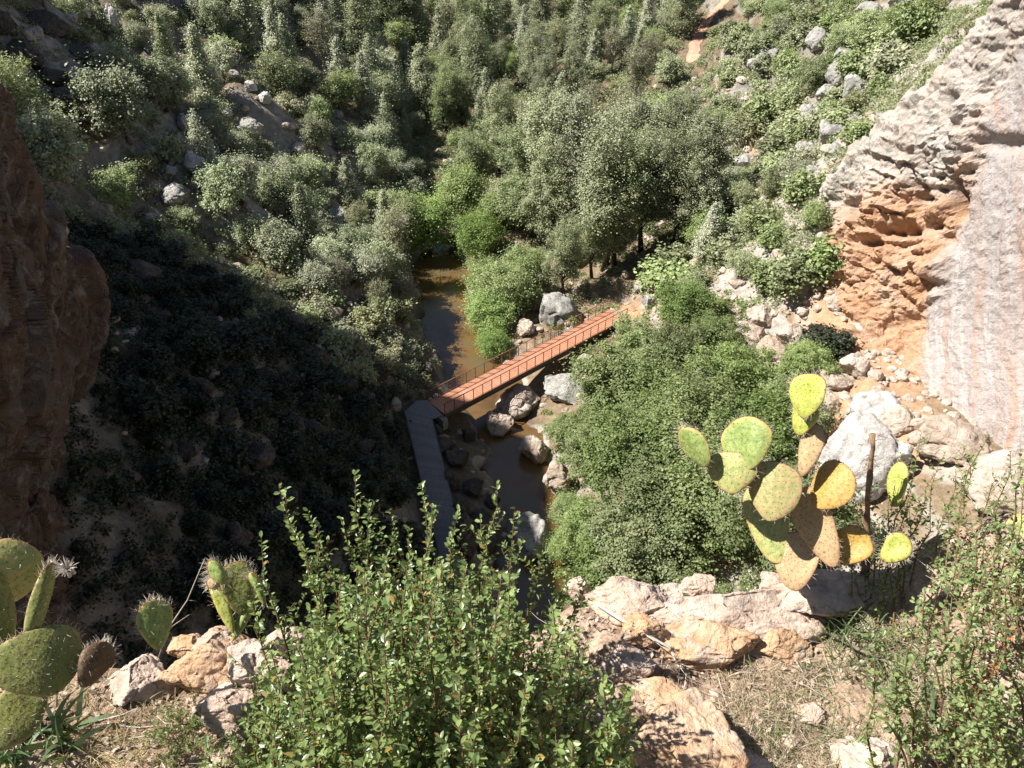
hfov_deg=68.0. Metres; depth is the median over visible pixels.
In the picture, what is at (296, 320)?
boulder
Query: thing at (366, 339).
shrub
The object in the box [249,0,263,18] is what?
oak tree
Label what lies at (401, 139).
shrub
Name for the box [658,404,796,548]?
broadleaf tree
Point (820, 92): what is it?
boulder
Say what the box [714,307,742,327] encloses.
boulder
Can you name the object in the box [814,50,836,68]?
shrub
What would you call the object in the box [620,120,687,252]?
tall evergreen tree
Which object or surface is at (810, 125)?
shrub
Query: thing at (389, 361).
shrub
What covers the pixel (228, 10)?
juniper tree
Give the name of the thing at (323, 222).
juniper tree
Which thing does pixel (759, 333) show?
boulder
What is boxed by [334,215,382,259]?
juniper tree
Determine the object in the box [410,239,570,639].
creek water
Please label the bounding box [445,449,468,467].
boulder
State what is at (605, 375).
broadleaf tree
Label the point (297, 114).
shrub
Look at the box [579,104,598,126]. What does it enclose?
oak tree
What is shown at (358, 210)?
shrub
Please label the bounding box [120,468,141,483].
boulder
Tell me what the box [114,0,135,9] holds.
juniper tree
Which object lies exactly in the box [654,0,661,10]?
pine tree
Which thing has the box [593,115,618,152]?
tall evergreen tree
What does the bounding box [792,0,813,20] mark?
shrub
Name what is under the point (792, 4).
shrub
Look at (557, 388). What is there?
boulder
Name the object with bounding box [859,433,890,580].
dead stump
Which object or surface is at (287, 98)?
shrub
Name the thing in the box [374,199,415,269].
evergreen tree
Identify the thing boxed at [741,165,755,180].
shrub
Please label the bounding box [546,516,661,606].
broadleaf tree
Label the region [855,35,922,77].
shrub
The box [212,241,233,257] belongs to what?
shrub
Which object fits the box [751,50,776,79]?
shrub
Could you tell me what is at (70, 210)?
shrub
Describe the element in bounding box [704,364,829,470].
broadleaf tree
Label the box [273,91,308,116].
shrub
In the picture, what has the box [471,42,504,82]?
leafless tree
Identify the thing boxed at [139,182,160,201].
shrub
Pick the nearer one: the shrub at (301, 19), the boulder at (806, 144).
the boulder at (806, 144)
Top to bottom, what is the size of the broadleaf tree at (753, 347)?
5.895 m
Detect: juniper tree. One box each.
[14,91,94,188]
[51,0,91,23]
[53,51,161,146]
[61,78,111,129]
[80,37,142,80]
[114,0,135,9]
[117,45,183,111]
[119,17,147,46]
[139,101,164,130]
[140,1,177,28]
[144,50,206,106]
[164,200,199,231]
[180,0,211,17]
[184,148,255,216]
[186,92,234,130]
[191,0,231,35]
[192,101,227,141]
[203,38,240,79]
[205,147,266,204]
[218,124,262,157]
[223,4,238,17]
[227,123,260,150]
[228,205,271,251]
[246,209,310,276]
[247,157,309,214]
[253,153,298,199]
[255,0,293,27]
[266,151,305,182]
[289,0,310,7]
[289,182,335,218]
[289,258,340,295]
[290,4,311,18]
[291,21,308,45]
[293,147,331,190]
[295,61,324,92]
[296,110,336,155]
[304,228,353,264]
[307,0,340,18]
[307,248,337,285]
[313,206,340,240]
[329,219,348,241]
[330,121,362,152]
[331,20,343,41]
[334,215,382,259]
[335,233,353,256]
[335,236,352,269]
[342,244,386,289]
[344,58,375,84]
[347,135,392,179]
[349,232,402,282]
[352,128,365,143]
[357,219,389,249]
[358,161,378,185]
[360,117,394,148]
[360,143,396,173]
[372,45,396,76]
[384,145,406,171]
[384,245,410,282]
[391,159,415,183]
[399,176,425,199]
[400,109,424,134]
[405,156,425,175]
[486,0,514,21]
[495,14,519,43]
[606,15,621,43]
[653,8,661,29]
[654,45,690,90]
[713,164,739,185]
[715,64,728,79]
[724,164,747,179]
[738,0,747,9]
[766,6,794,40]
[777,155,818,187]
[814,0,827,10]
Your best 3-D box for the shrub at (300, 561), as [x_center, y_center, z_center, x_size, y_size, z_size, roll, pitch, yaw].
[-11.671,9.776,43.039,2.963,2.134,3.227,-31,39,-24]
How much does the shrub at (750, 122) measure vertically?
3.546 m
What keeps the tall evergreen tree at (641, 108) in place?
on the ground at (202, 622)
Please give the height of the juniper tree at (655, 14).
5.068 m
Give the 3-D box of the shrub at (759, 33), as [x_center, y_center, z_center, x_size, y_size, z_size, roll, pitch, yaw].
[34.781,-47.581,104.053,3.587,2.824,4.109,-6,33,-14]
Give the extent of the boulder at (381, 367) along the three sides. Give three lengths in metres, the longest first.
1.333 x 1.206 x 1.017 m
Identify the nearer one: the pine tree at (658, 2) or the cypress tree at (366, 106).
the cypress tree at (366, 106)
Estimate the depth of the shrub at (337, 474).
49.72 m
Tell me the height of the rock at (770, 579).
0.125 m
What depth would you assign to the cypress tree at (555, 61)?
119.14 m
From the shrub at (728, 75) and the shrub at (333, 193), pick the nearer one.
the shrub at (333, 193)
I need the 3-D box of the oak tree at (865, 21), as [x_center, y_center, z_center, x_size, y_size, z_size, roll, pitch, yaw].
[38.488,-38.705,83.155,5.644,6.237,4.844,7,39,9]
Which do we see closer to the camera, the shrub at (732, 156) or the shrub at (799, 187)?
the shrub at (799, 187)
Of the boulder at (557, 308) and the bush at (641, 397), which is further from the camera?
the boulder at (557, 308)
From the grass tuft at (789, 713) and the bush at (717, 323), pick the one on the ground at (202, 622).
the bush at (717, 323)
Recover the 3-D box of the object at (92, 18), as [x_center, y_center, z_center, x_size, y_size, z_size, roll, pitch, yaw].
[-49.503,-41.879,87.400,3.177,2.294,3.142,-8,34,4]
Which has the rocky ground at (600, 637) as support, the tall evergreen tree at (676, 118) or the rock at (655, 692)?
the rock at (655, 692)
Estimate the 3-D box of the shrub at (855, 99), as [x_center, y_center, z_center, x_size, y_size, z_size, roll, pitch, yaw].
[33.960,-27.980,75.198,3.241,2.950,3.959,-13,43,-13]
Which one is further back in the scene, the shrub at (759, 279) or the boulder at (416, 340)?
the boulder at (416, 340)
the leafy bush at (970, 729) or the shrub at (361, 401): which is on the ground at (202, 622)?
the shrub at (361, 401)
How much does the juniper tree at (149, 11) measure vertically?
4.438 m
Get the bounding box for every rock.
[106,653,179,706]
[159,625,250,692]
[166,633,200,658]
[191,682,274,739]
[227,636,304,691]
[267,626,304,651]
[563,576,589,601]
[583,576,668,625]
[597,640,655,682]
[616,687,749,767]
[619,612,670,647]
[633,676,683,713]
[648,589,828,655]
[658,583,683,599]
[658,614,759,672]
[679,573,715,595]
[744,749,771,767]
[754,627,813,667]
[759,571,781,590]
[767,569,878,619]
[789,702,826,728]
[829,735,902,767]
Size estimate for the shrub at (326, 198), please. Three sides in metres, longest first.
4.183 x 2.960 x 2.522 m
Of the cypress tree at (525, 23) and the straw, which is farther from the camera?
the cypress tree at (525, 23)
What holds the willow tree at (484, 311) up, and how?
on the ground at (202, 622)
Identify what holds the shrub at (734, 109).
on the ground at (202, 622)
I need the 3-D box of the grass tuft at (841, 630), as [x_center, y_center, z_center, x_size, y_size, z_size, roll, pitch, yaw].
[1.033,0.766,2.350,0.274,0.100,0.351,0,38,0]
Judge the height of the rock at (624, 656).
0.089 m
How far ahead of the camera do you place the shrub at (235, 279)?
59.41 m
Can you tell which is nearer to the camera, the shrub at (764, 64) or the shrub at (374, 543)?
the shrub at (374, 543)
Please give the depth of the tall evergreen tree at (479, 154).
96.56 m
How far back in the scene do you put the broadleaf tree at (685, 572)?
47.14 m
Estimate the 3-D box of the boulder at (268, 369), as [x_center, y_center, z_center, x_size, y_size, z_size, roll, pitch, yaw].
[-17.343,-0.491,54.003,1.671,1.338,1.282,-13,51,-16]
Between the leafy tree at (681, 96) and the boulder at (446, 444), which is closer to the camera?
the boulder at (446, 444)
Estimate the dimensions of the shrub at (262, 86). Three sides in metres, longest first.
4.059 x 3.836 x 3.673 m
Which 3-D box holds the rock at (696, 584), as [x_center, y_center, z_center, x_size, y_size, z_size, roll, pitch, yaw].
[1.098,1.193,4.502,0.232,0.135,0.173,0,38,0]
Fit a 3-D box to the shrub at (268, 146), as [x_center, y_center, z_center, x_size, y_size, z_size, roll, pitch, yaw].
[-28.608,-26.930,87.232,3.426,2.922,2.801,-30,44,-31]
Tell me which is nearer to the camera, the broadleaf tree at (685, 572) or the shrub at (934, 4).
the broadleaf tree at (685, 572)
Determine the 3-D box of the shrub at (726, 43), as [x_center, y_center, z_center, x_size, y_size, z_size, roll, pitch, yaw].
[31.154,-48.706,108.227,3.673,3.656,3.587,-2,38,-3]
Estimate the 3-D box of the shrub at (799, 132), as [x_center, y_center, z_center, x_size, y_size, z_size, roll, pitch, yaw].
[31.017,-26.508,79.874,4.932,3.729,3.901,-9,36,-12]
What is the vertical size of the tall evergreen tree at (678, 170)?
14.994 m
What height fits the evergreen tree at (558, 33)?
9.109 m
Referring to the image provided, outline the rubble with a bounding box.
[12,0,992,600]
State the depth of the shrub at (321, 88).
106.37 m
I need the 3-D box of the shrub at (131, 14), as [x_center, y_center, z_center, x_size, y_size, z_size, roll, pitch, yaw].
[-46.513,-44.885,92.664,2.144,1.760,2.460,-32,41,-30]
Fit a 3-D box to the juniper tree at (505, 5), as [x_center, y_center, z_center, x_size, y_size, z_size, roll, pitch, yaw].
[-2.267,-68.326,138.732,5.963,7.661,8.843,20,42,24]
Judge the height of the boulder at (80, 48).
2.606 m
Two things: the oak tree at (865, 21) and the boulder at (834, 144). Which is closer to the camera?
the boulder at (834, 144)
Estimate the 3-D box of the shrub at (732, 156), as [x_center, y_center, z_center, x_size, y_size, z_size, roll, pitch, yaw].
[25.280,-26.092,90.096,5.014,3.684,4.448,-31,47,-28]
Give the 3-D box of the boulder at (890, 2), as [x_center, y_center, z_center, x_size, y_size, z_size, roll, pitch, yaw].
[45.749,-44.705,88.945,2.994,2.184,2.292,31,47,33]
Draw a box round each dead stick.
[597,603,684,673]
[597,658,695,686]
[830,632,956,702]
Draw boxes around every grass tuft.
[727,650,840,767]
[806,612,893,675]
[819,596,914,686]
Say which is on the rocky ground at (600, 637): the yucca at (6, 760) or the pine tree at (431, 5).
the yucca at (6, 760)
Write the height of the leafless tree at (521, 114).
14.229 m
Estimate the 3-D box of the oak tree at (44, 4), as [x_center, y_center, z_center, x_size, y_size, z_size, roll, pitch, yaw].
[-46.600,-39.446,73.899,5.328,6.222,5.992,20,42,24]
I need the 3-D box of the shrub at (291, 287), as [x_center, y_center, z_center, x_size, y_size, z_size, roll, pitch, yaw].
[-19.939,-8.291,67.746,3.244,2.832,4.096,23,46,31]
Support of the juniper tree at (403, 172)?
on the ground at (202, 622)
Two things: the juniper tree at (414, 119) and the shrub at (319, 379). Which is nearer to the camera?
the shrub at (319, 379)
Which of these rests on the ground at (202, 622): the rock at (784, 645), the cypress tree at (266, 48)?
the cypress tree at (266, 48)
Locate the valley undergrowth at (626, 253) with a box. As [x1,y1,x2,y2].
[316,0,880,326]
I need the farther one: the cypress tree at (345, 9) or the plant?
the cypress tree at (345, 9)
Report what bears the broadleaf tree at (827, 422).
on the ground at (202, 622)
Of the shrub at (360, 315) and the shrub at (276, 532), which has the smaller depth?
the shrub at (276, 532)
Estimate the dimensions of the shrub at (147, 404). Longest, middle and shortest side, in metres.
4.967 x 4.288 x 3.627 m
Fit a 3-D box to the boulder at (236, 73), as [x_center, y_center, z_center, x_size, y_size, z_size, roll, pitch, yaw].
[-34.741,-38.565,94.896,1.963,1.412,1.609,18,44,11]
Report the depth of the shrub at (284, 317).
60.01 m
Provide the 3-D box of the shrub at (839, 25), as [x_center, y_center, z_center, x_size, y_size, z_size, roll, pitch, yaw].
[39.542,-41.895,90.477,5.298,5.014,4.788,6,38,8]
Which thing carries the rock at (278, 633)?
on the rocky ground at (600, 637)
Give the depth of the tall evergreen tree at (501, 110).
101.68 m
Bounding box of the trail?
[686,0,728,62]
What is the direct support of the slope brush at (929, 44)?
on the ground at (202, 622)
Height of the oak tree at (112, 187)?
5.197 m
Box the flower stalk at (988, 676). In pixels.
[948,636,1014,752]
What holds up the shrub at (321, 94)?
on the ground at (202, 622)
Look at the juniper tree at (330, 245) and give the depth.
72.96 m
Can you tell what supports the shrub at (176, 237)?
on the ground at (202, 622)
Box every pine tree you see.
[337,0,395,62]
[338,0,347,16]
[339,0,390,66]
[367,0,398,38]
[396,0,434,52]
[402,42,437,121]
[424,0,441,26]
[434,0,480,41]
[475,0,512,52]
[476,0,509,23]
[506,0,531,39]
[513,0,556,43]
[527,0,555,23]
[548,0,576,47]
[562,0,596,58]
[589,0,624,29]
[616,0,644,21]
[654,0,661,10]
[654,0,687,36]
[659,0,706,38]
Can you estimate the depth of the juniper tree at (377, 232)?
83.33 m
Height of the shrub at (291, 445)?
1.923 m
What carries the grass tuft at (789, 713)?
on the rocky ground at (600, 637)
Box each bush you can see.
[198,469,644,767]
[543,413,608,495]
[547,481,619,560]
[602,300,669,366]
[606,354,685,421]
[643,272,737,333]
[675,301,755,352]
[768,334,847,386]
[847,429,1023,767]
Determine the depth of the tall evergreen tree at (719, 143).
79.13 m
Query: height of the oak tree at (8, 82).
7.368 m
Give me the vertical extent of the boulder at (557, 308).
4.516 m
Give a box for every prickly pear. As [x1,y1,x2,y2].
[0,533,121,751]
[130,594,175,653]
[197,553,267,641]
[676,368,918,593]
[1006,507,1023,537]
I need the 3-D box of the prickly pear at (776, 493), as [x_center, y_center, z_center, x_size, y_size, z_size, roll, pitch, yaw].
[0.873,0.265,2.215,0.810,0.652,0.423,0,38,0]
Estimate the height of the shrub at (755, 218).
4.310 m
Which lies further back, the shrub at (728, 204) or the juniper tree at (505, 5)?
the juniper tree at (505, 5)
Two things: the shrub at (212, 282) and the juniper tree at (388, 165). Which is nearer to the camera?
the shrub at (212, 282)
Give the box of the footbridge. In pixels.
[428,299,630,429]
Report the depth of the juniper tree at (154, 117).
75.92 m
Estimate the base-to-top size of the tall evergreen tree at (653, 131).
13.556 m
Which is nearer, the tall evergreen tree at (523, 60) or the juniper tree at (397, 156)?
the juniper tree at (397, 156)
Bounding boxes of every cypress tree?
[28,97,86,176]
[90,0,136,56]
[148,11,185,74]
[180,20,242,109]
[184,108,228,168]
[226,0,264,45]
[259,5,296,70]
[263,45,271,79]
[275,11,304,69]
[286,179,336,254]
[311,0,342,43]
[319,34,349,80]
[328,0,345,40]
[334,157,365,206]
[340,0,348,19]
[341,4,359,45]
[344,20,361,49]
[348,51,386,118]
[360,33,393,80]
[371,185,411,241]
[373,93,404,145]
[374,32,390,71]
[386,52,416,116]
[396,36,414,85]
[399,108,412,139]
[426,5,449,66]
[469,67,494,123]
[481,2,503,36]
[510,3,532,53]
[511,159,527,184]
[545,70,574,110]
[547,40,558,90]
[582,28,609,79]
[616,4,639,63]
[622,27,650,76]
[634,0,660,42]
[635,0,657,32]
[656,0,681,29]
[687,201,728,267]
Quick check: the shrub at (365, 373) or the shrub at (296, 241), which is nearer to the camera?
the shrub at (365, 373)
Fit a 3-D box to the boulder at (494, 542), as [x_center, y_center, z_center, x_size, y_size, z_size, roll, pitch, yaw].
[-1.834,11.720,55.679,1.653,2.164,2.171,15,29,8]
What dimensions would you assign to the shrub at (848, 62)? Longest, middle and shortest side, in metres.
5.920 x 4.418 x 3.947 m
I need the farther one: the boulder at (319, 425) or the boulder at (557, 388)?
the boulder at (557, 388)
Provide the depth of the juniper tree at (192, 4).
97.68 m
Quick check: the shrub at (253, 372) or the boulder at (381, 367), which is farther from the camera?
the boulder at (381, 367)
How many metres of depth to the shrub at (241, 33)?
99.80 m
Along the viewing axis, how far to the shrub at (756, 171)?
81.11 m
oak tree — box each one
[0,41,56,124]
[30,0,47,9]
[85,162,141,212]
[245,41,309,94]
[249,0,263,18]
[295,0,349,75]
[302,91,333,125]
[319,63,372,113]
[367,63,408,116]
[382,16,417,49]
[410,48,441,74]
[416,65,442,104]
[430,35,459,62]
[444,124,472,157]
[455,133,504,169]
[463,114,490,140]
[489,167,536,230]
[506,44,525,80]
[511,87,531,122]
[547,25,565,55]
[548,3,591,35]
[567,190,586,234]
[574,56,612,94]
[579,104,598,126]
[615,0,643,39]
[635,23,668,51]
[643,93,667,130]
[648,86,700,127]
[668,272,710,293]
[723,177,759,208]
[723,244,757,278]
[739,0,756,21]
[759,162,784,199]
[760,0,794,28]
[768,46,802,73]
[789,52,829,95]
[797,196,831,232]
[822,19,854,52]
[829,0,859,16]
[839,1,885,51]
[872,0,903,37]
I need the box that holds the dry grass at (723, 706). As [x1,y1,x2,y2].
[692,600,998,767]
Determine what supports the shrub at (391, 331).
on the ground at (202, 622)
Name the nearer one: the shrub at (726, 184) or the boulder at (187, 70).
the shrub at (726, 184)
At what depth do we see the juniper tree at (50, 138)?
55.65 m
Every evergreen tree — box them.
[384,0,422,35]
[425,62,468,145]
[432,17,468,71]
[432,55,470,127]
[447,70,476,130]
[448,0,485,42]
[450,127,495,207]
[456,12,501,109]
[476,72,520,173]
[487,39,511,90]
[490,118,534,185]
[510,0,535,18]
[512,78,585,181]
[513,23,553,97]
[514,17,562,98]
[514,133,582,253]
[524,47,558,108]
[539,207,589,293]
[546,81,618,227]
[557,33,588,92]
[567,98,659,271]
[570,192,615,278]
[571,123,654,266]
[579,0,621,61]
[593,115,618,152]
[600,90,674,158]
[615,34,658,102]
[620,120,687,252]
[626,117,683,168]
[643,126,725,248]
[653,88,706,162]
[667,147,729,250]
[670,97,747,189]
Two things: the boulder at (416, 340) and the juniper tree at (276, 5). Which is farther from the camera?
the juniper tree at (276, 5)
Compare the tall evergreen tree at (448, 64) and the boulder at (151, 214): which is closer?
the boulder at (151, 214)
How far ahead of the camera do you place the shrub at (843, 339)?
58.40 m
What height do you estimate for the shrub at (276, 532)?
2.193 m
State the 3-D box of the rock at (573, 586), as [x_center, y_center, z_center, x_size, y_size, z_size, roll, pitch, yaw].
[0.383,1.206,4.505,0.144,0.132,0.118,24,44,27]
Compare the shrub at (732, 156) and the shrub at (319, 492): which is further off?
the shrub at (732, 156)
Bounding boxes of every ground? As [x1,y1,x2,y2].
[0,0,1009,669]
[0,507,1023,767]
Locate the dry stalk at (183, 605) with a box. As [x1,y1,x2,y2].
[158,559,204,657]
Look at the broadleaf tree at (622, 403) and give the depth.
57.43 m
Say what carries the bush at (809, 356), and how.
on the ground at (202, 622)
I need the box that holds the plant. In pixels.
[94,675,291,767]
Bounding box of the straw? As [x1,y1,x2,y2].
[37,666,265,767]
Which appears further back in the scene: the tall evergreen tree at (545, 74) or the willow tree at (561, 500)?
the tall evergreen tree at (545, 74)
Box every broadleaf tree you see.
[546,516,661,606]
[548,333,690,427]
[554,404,601,432]
[558,395,689,499]
[573,485,715,584]
[589,387,657,473]
[589,442,725,570]
[617,310,720,384]
[629,393,717,468]
[639,406,816,577]
[646,339,764,444]
[652,548,740,596]
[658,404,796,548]
[680,324,793,416]
[692,448,880,591]
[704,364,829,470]
[717,338,778,371]
[749,364,842,434]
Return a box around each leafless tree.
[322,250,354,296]
[339,196,374,233]
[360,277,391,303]
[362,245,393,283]
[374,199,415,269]
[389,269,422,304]
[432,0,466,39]
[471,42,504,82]
[489,26,512,68]
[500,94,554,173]
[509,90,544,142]
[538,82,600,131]
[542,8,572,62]
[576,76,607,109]
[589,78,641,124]
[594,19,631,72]
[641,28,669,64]
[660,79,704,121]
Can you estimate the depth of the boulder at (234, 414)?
45.84 m
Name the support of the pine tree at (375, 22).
on the ground at (202, 622)
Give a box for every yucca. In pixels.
[0,682,119,767]
[0,697,49,767]
[910,678,953,747]
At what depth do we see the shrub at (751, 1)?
116.94 m
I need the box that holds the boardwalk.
[402,400,466,615]
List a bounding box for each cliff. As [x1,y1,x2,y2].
[0,84,117,667]
[819,0,1023,451]
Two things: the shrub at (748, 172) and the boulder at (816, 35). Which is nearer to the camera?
the shrub at (748, 172)
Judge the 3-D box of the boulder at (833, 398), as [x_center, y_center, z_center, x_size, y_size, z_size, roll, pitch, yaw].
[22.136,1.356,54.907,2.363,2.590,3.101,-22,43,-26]
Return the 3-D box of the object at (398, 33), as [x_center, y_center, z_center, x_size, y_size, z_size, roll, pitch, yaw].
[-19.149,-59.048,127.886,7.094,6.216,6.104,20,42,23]
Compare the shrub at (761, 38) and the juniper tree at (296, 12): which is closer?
the shrub at (761, 38)
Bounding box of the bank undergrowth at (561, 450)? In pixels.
[538,263,881,604]
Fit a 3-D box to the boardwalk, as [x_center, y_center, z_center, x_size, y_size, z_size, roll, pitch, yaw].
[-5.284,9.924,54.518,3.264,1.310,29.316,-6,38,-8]
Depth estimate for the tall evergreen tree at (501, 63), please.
121.04 m
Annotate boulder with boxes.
[0,10,18,36]
[2,38,43,69]
[13,83,34,108]
[25,9,71,37]
[29,26,43,38]
[40,67,68,86]
[47,88,84,119]
[66,13,77,22]
[68,42,101,70]
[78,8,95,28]
[93,72,105,80]
[103,3,119,29]
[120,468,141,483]
[126,259,161,280]
[144,212,161,222]
[154,310,173,325]
[160,182,190,204]
[165,165,177,174]
[176,439,200,457]
[177,113,188,129]
[184,63,192,77]
[184,150,205,174]
[187,377,214,392]
[219,407,239,422]
[223,108,232,118]
[223,521,252,550]
[229,69,241,77]
[234,116,265,135]
[244,80,257,91]
[244,442,274,471]
[258,91,270,104]
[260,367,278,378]
[273,486,298,507]
[286,314,307,330]
[292,142,305,154]
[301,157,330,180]
[304,419,327,434]
[307,345,331,365]
[327,205,349,222]
[333,109,343,118]
[341,376,357,390]
[356,438,375,454]
[371,363,384,373]
[389,397,401,411]
[404,377,416,388]
[409,338,419,349]
[422,362,433,374]
[434,423,443,435]
[438,436,455,454]
[444,469,459,491]
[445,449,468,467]
[452,497,470,514]
[453,512,478,560]
[461,428,475,442]
[463,477,483,497]
[469,508,491,530]
[477,530,499,557]
[484,494,500,509]
[486,411,513,436]
[495,383,540,419]
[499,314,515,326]
[511,511,549,561]
[517,318,534,336]
[519,435,548,463]
[539,292,579,330]
[542,460,569,490]
[543,373,583,405]
[575,353,591,381]
[633,281,642,291]
[641,294,654,308]
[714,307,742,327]
[733,153,752,167]
[733,321,765,348]
[746,48,779,73]
[746,304,774,326]
[755,334,785,362]
[776,323,807,346]
[795,141,814,150]
[798,103,817,119]
[805,26,828,51]
[806,165,820,180]
[815,84,835,101]
[818,367,855,391]
[818,411,913,503]
[819,119,843,143]
[820,388,840,418]
[824,60,844,86]
[825,294,841,312]
[828,141,841,157]
[833,46,851,57]
[839,353,870,376]
[842,74,867,104]
[847,112,862,127]
[850,389,901,418]
[854,1,882,15]
[879,404,913,436]
[888,0,914,8]
[907,413,991,465]
[956,449,1023,514]
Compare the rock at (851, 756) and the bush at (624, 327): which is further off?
the bush at (624, 327)
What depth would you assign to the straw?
2.12 m
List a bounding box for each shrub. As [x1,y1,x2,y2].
[37,88,66,110]
[45,195,83,221]
[66,23,96,46]
[67,216,115,243]
[72,139,94,160]
[74,237,106,260]
[78,21,102,36]
[90,221,120,243]
[105,370,188,442]
[110,298,138,323]
[112,245,140,255]
[118,157,146,184]
[118,223,169,249]
[121,9,138,20]
[125,149,158,172]
[130,323,170,348]
[133,210,171,237]
[133,339,177,373]
[137,271,166,297]
[137,451,195,495]
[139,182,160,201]
[142,129,188,163]
[154,237,191,261]
[157,224,210,260]
[165,310,230,356]
[167,225,196,247]
[169,8,187,23]
[178,322,232,373]
[178,551,233,614]
[180,506,214,539]
[182,35,199,51]
[185,537,240,566]
[186,10,196,19]
[188,258,218,279]
[188,377,223,415]
[189,241,207,254]
[194,271,230,294]
[201,420,253,478]
[204,32,245,53]
[206,286,244,318]
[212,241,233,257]
[214,315,262,361]
[216,139,233,151]
[219,14,232,31]
[219,271,247,288]
[219,281,257,309]
[219,360,248,384]
[224,32,244,43]
[225,26,246,39]
[227,75,244,84]
[229,266,264,294]
[229,384,278,423]
[230,541,280,585]
[235,39,263,56]
[235,466,280,500]
[237,358,267,384]
[240,304,286,344]
[240,306,261,324]
[241,261,267,279]
[245,145,272,162]
[253,77,275,98]
[253,287,289,314]
[254,51,265,59]
[254,136,278,159]
[254,505,297,552]
[267,304,291,334]
[269,87,296,108]
[270,406,306,439]
[271,428,312,457]
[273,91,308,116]
[273,271,312,300]
[280,232,305,248]
[284,318,323,343]
[286,272,306,284]
[290,531,330,575]
[291,104,308,118]
[291,300,328,330]
[292,13,314,29]
[292,362,345,396]
[293,286,340,329]
[294,346,331,372]
[296,56,313,67]
[298,473,333,515]
[300,493,361,552]
[304,90,327,105]
[307,582,351,618]
[311,456,362,493]
[312,320,358,356]
[314,227,329,239]
[314,281,346,306]
[315,87,336,105]
[315,186,331,208]
[315,318,362,342]
[316,78,331,91]
[320,187,338,199]
[323,160,348,176]
[329,349,359,374]
[340,388,382,425]
[341,120,356,128]
[341,337,375,360]
[342,297,386,337]
[343,203,370,223]
[344,53,358,64]
[345,477,394,530]
[346,556,382,585]
[349,450,401,485]
[350,530,391,563]
[351,355,382,384]
[354,323,373,351]
[360,121,376,130]
[362,186,380,209]
[364,292,396,326]
[364,425,384,446]
[368,333,407,358]
[368,519,406,573]
[369,220,379,230]
[371,343,401,364]
[371,344,405,375]
[371,383,391,409]
[371,444,398,467]
[372,324,406,351]
[379,471,416,509]
[380,413,410,439]
[385,295,417,323]
[390,363,419,379]
[390,579,417,614]
[391,535,425,577]
[395,131,409,147]
[397,337,424,362]
[401,356,420,373]
[401,480,417,501]
[633,254,695,296]
[652,236,696,267]
[678,267,711,289]
[701,226,741,273]
[704,86,741,113]
[707,25,719,38]
[707,182,741,219]
[711,174,736,198]
[714,55,739,67]
[714,146,737,169]
[715,28,739,55]
[715,62,748,86]
[716,101,744,117]
[717,16,739,36]
[717,20,734,36]
[719,218,747,242]
[721,107,768,140]
[725,205,760,229]
[728,18,758,41]
[729,31,769,64]
[729,172,750,188]
[732,30,771,58]
[738,72,774,107]
[738,87,779,131]
[738,194,783,235]
[739,103,752,116]
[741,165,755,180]
[742,0,760,12]
[742,255,776,296]
[745,90,780,106]
[748,162,763,184]
[750,130,791,163]
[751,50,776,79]
[752,219,789,250]
[754,0,775,13]
[754,143,791,181]
[756,29,776,36]
[757,20,769,31]
[760,30,777,49]
[764,236,838,303]
[765,117,786,136]
[769,7,801,25]
[770,80,808,114]
[770,105,809,146]
[771,62,802,96]
[774,48,807,76]
[775,0,796,7]
[775,24,805,51]
[776,141,817,171]
[777,5,796,20]
[777,101,806,125]
[778,166,836,210]
[783,120,814,147]
[791,0,814,12]
[791,319,842,346]
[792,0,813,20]
[794,5,823,27]
[794,20,825,37]
[800,232,844,289]
[801,104,841,137]
[809,328,863,364]
[812,97,840,111]
[812,104,864,132]
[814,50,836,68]
[815,81,843,106]
[817,8,844,31]
[818,9,854,46]
[819,0,840,10]
[819,33,852,55]
[824,0,858,15]
[828,4,858,22]
[830,40,870,82]
[835,116,877,147]
[840,82,872,112]
[855,22,908,60]
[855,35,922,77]
[859,66,894,97]
[886,0,943,46]
[909,0,949,23]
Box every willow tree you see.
[375,180,428,242]
[390,182,461,258]
[425,150,491,224]
[442,203,511,267]
[453,242,514,300]
[458,280,521,337]
[464,253,551,316]
[467,182,526,233]
[471,323,515,364]
[496,236,556,289]
[505,39,521,70]
[539,408,578,449]
[542,525,581,566]
[545,484,583,529]
[679,205,731,249]
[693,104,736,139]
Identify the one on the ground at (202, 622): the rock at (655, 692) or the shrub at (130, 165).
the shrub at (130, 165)
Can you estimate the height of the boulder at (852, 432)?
5.620 m
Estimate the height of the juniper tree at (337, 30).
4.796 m
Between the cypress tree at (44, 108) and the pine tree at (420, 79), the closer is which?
the cypress tree at (44, 108)
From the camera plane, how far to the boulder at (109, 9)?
89.21 m
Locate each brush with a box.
[0,0,470,397]
[44,193,452,668]
[603,0,992,320]
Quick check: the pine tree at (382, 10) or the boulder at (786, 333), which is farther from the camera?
the pine tree at (382, 10)
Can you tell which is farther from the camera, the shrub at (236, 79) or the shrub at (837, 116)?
the shrub at (236, 79)
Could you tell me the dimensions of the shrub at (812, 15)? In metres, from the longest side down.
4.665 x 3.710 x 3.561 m
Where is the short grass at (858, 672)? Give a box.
[781,629,959,767]

